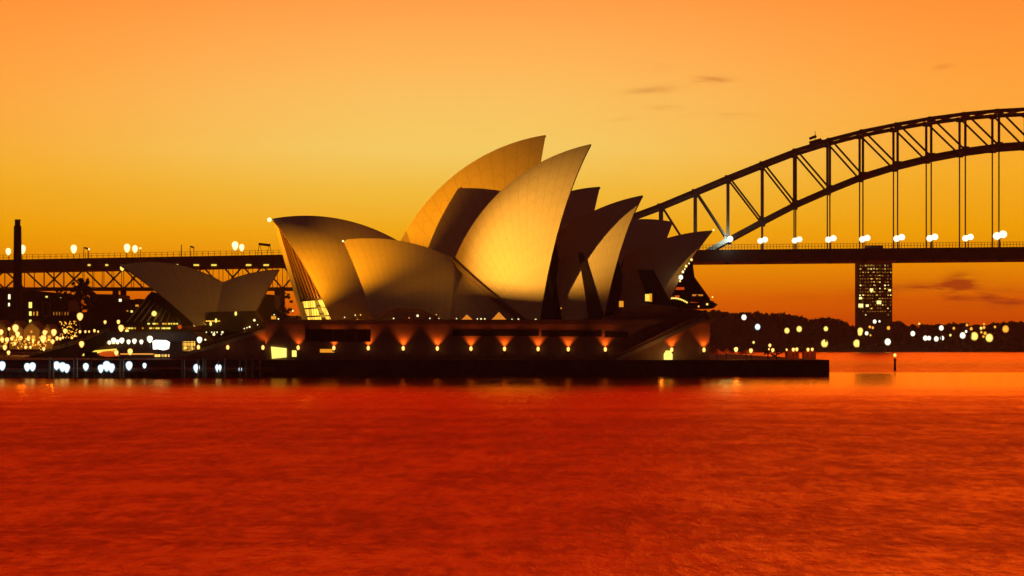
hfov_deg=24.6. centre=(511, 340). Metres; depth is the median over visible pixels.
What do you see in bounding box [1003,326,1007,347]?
shore lamp
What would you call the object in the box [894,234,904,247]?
bridge lamp
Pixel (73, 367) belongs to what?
mooring pole
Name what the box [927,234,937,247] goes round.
bridge lamp
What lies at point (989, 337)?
shore lamp
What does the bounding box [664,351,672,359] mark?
lit doorway
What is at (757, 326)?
shore lamp
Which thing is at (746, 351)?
cafe parasol
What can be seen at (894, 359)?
channel marker
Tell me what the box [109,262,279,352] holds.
restaurant pavilion
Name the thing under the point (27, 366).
jetty lamp
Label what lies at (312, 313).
foyer window
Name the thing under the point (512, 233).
opera house
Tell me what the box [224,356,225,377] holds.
mooring pole
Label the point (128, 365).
jetty lamp
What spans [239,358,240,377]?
mooring pole
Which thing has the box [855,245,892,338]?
apartment tower
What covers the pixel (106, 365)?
jetty lamp
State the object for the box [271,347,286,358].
lit doorway
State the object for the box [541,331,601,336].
slit window
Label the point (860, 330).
shore lamp
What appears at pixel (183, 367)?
mooring pole
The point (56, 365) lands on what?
jetty lamp
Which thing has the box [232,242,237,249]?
viaduct lamp
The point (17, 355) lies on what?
pavement
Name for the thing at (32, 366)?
jetty lamp
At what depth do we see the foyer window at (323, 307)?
735.32 m
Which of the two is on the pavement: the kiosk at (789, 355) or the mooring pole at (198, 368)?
the kiosk at (789, 355)
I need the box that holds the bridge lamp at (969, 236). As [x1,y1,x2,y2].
[963,234,972,240]
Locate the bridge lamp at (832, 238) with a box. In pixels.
[826,236,835,241]
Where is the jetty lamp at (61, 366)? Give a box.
[59,363,64,374]
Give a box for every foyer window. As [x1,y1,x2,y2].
[303,301,320,319]
[318,300,330,318]
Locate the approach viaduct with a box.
[0,243,292,310]
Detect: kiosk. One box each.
[784,349,799,358]
[801,350,816,358]
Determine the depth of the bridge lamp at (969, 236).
1212.07 m
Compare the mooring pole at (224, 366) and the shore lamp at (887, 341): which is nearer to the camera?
the mooring pole at (224, 366)
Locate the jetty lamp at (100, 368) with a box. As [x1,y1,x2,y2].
[98,365,102,374]
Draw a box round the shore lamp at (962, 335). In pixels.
[960,333,964,351]
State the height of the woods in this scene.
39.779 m
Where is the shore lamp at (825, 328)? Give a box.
[824,327,827,341]
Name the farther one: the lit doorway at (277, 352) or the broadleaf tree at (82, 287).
the broadleaf tree at (82, 287)
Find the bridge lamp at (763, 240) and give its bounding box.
[758,237,767,248]
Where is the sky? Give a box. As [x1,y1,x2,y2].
[0,0,1023,341]
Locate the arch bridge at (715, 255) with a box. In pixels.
[633,107,1023,264]
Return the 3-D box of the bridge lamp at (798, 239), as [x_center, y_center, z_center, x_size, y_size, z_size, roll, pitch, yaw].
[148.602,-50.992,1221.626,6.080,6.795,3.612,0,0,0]
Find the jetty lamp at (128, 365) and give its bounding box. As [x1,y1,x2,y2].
[126,362,131,372]
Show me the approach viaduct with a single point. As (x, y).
(199, 263)
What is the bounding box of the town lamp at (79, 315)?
[77,313,82,329]
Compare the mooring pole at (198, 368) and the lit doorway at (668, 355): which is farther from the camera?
the lit doorway at (668, 355)
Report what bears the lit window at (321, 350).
in the opera house at (512, 233)
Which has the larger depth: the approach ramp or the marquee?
the approach ramp
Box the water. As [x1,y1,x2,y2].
[0,352,1023,575]
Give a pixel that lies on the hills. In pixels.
(766, 333)
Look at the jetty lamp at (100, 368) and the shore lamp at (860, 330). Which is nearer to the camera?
the jetty lamp at (100, 368)
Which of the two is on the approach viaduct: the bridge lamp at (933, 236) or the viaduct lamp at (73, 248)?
the viaduct lamp at (73, 248)
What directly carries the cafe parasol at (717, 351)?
on the pavement
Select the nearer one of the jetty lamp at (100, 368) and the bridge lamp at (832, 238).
the jetty lamp at (100, 368)
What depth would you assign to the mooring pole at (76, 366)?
626.79 m
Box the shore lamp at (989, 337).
[986,334,992,351]
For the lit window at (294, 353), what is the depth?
667.88 m
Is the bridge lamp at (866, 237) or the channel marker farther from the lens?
the bridge lamp at (866, 237)
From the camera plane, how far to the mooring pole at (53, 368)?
626.81 m
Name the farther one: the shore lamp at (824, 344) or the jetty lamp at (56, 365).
the shore lamp at (824, 344)
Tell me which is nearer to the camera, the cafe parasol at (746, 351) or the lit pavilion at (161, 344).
the cafe parasol at (746, 351)
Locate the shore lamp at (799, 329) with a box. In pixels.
[797,326,801,344]
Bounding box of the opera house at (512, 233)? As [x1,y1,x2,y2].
[170,135,717,359]
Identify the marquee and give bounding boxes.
[82,349,118,356]
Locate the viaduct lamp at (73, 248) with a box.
[71,245,76,252]
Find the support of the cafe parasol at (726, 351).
on the pavement
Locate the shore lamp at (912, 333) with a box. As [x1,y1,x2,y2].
[911,331,914,346]
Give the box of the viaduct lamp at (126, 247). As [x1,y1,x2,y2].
[124,244,129,251]
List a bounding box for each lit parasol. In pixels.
[462,315,471,319]
[492,312,505,319]
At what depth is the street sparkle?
831.48 m
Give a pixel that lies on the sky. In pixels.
(158, 126)
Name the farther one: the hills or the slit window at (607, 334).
the hills
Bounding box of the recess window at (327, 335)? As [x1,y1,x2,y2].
[308,330,370,340]
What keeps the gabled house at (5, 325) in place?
on the pavement
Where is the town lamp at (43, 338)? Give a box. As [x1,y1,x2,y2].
[40,336,45,346]
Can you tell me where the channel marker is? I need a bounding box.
[893,354,896,370]
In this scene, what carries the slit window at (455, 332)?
in the opera house at (512, 233)
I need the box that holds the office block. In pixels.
[68,294,144,340]
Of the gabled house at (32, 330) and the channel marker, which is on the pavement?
the gabled house at (32, 330)
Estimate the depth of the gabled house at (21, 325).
850.00 m
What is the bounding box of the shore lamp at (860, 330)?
[858,328,862,346]
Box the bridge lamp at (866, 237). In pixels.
[860,235,869,247]
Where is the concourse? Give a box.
[105,332,213,357]
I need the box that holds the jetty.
[0,365,272,377]
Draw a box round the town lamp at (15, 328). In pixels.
[13,325,17,339]
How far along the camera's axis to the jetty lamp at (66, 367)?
626.89 m
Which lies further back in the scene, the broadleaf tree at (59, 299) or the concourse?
the broadleaf tree at (59, 299)
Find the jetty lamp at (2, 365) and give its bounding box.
[0,362,4,372]
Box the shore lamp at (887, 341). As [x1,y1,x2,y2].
[885,339,889,351]
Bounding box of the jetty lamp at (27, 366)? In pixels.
[25,363,29,373]
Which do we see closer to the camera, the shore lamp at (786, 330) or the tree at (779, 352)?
the tree at (779, 352)
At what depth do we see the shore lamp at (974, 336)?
1983.52 m
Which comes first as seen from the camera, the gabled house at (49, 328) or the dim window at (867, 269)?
the gabled house at (49, 328)
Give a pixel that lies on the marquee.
(108, 353)
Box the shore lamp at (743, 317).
[742,315,745,331]
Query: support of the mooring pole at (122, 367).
on the water
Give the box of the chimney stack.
[13,219,21,351]
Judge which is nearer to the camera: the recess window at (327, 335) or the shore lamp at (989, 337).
the recess window at (327, 335)
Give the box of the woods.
[704,309,1023,351]
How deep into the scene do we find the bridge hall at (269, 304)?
900.00 m
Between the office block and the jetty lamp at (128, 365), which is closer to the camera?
the jetty lamp at (128, 365)
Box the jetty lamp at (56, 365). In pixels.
[54,362,58,372]
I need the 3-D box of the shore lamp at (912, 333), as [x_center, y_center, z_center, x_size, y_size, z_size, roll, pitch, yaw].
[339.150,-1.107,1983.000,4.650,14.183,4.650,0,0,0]
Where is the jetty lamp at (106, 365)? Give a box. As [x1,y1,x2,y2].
[103,362,109,374]
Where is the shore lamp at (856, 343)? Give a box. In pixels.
[854,340,858,351]
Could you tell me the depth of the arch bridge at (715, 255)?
1224.18 m
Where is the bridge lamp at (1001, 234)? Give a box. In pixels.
[994,231,1005,246]
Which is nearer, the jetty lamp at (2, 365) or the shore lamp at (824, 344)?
the jetty lamp at (2, 365)
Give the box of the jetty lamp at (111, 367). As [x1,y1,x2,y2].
[109,364,113,374]
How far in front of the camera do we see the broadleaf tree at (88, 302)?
934.59 m
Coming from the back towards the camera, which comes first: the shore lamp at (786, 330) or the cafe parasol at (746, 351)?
the shore lamp at (786, 330)
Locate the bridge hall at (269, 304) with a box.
[257,294,301,320]
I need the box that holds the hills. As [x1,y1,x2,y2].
[708,312,1023,351]
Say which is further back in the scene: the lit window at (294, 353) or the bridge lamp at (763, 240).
the bridge lamp at (763, 240)
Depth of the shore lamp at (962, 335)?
1985.27 m
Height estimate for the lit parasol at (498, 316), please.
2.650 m
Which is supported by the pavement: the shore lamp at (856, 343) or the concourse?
the concourse
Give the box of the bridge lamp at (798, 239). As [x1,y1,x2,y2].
[792,237,801,242]
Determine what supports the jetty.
in the water
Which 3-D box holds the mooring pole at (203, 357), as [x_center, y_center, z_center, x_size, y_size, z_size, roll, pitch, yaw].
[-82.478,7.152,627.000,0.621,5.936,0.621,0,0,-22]
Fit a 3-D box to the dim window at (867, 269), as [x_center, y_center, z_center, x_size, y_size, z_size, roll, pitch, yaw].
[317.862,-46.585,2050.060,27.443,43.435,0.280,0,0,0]
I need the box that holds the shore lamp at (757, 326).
[755,324,759,342]
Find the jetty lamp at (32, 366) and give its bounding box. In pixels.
[30,363,34,373]
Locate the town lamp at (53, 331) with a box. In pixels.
[51,329,55,345]
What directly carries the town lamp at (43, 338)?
on the pavement
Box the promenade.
[0,354,828,375]
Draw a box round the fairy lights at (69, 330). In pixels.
[59,321,76,337]
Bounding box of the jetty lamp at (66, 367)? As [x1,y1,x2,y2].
[64,364,68,374]
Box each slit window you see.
[453,330,538,335]
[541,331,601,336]
[605,332,627,336]
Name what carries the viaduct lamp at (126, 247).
on the approach viaduct
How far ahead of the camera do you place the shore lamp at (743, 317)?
1982.45 m
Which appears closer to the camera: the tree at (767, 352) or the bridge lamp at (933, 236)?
the tree at (767, 352)
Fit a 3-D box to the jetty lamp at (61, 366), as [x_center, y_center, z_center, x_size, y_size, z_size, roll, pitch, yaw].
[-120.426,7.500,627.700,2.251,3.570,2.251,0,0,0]
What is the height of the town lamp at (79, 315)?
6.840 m
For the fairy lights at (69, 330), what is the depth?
833.06 m
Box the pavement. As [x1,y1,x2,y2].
[0,352,819,359]
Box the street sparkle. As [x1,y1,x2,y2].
[1,337,50,349]
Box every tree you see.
[53,287,73,347]
[66,277,94,340]
[76,291,99,339]
[273,291,292,319]
[763,348,774,358]
[771,347,782,358]
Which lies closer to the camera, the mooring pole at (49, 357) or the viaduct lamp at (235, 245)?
the mooring pole at (49, 357)
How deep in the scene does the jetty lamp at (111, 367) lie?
626.84 m
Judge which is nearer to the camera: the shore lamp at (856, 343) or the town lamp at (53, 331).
the town lamp at (53, 331)
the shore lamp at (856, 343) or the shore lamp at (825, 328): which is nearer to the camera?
the shore lamp at (825, 328)
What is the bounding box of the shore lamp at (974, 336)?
[972,333,977,351]
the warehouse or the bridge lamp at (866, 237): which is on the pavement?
the warehouse
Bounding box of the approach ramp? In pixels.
[25,328,108,357]
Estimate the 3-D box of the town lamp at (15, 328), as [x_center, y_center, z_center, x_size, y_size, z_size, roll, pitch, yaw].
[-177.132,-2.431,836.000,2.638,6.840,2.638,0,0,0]
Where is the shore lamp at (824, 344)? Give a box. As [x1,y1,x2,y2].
[821,340,827,351]
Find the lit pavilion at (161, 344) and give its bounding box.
[153,340,169,358]
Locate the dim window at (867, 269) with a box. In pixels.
[860,269,890,311]
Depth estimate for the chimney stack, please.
978.49 m
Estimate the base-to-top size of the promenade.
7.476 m
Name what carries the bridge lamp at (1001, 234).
on the arch bridge at (715, 255)
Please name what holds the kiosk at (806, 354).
on the pavement
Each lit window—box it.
[292,350,296,356]
[320,349,333,352]
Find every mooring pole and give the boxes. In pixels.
[48,356,50,377]
[52,358,53,377]
[73,358,74,377]
[76,356,77,377]
[122,358,123,377]
[183,358,184,377]
[197,358,198,377]
[202,356,204,377]
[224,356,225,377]
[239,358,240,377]
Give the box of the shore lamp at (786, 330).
[785,328,788,345]
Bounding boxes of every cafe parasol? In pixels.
[710,349,723,358]
[722,348,734,358]
[739,349,752,358]
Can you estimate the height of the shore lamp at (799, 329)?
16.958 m
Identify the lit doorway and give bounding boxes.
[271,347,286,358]
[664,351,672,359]
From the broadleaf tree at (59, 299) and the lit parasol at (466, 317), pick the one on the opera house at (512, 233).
the lit parasol at (466, 317)
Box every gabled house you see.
[0,320,11,348]
[8,321,26,348]
[22,321,44,348]
[40,324,61,348]
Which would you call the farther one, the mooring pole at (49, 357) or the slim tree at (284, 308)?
the slim tree at (284, 308)
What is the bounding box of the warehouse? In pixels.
[0,290,78,351]

